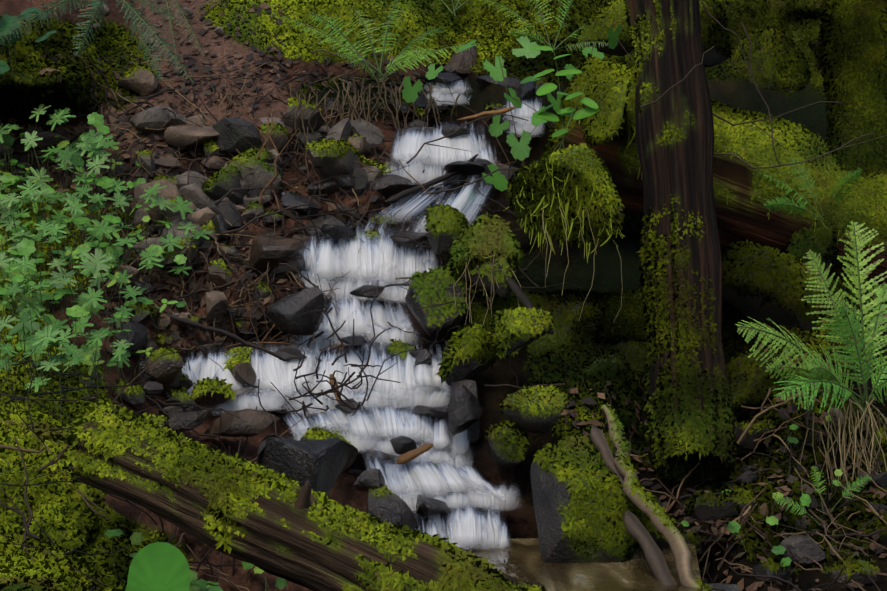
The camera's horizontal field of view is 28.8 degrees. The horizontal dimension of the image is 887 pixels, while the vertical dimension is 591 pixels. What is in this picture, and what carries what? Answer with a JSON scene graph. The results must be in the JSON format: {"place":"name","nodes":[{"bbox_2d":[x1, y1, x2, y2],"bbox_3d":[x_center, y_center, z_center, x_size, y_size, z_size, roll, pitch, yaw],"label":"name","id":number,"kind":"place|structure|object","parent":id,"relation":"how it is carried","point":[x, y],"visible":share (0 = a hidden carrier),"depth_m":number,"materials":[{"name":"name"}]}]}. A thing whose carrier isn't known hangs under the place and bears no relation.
{"place":"outdoors","nodes":[
{"label":"outdoors","id":0,"kind":"place"},
{"bbox_2d":[0,0,886,590],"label":"terrain","id":1,"kind":"structure","parent":0,"point":[612,272],"depth_m":6.85,"materials":[{"name":"soil"}]},
{"bbox_2d":[142,73,535,515],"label":"rocks","id":2,"kind":"object","parent":1,"relation":"on","point":[426,506],"visible":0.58,"depth_m":6.51,"materials":[{"name":"grey stone"}]},
{"bbox_2d":[163,71,551,550],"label":"waterfall","id":3,"kind":"structure","parent":1,"relation":"on","point":[382,260],"depth_m":6.25,"materials":[{"name":"white liquid"}]},
{"bbox_2d":[165,106,706,590],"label":"fallen sticks","id":4,"kind":"object","parent":1,"relation":"on","point":[653,552],"visible":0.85,"depth_m":5.29,"materials":[{"name":"brown wood"}]},
{"bbox_2d":[0,0,886,590],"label":"moss fronds","id":5,"kind":"object","parent":1,"relation":"on","point":[530,196],"visible":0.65,"depth_m":6.28,"materials":[{"name":"green plant"}]},
{"bbox_2d":[0,0,886,590],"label":"rocks","id":6,"kind":"object","parent":1,"relation":"on","point":[320,464],"visible":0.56,"depth_m":6.46,"materials":[{"name":"grey stone"}]},
{"bbox_2d":[0,0,886,590],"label":"green plants","id":7,"kind":"object","parent":1,"relation":"on","point":[160,566],"visible":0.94,"depth_m":6.29,"materials":[{"name":"green plant"}]},
{"bbox_2d":[0,2,886,590],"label":"twigs","id":8,"kind":"object","parent":1,"relation":"on","point":[842,444],"visible":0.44,"depth_m":6.47,"materials":[{"name":"brown wood"}]},
{"bbox_2d":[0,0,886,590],"bbox_3d":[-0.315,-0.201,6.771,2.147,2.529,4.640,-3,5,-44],"label":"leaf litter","id":9,"kind":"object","parent":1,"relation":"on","point":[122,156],"visible":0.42,"depth_m":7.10,"materials":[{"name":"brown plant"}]},
{"bbox_2d":[66,0,886,590],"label":"tree trunks","id":10,"kind":"object","parent":1,"relation":"on","point":[688,170],"visible":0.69,"depth_m":6.28,"materials":[{"name":"brown wood"}]},
{"bbox_2d":[458,538,702,590],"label":"stream pool","id":11,"kind":"structure","parent":1,"relation":"on","point":[520,559],"depth_m":5.24,"materials":[{"name":"brown liquid"}]}
]}

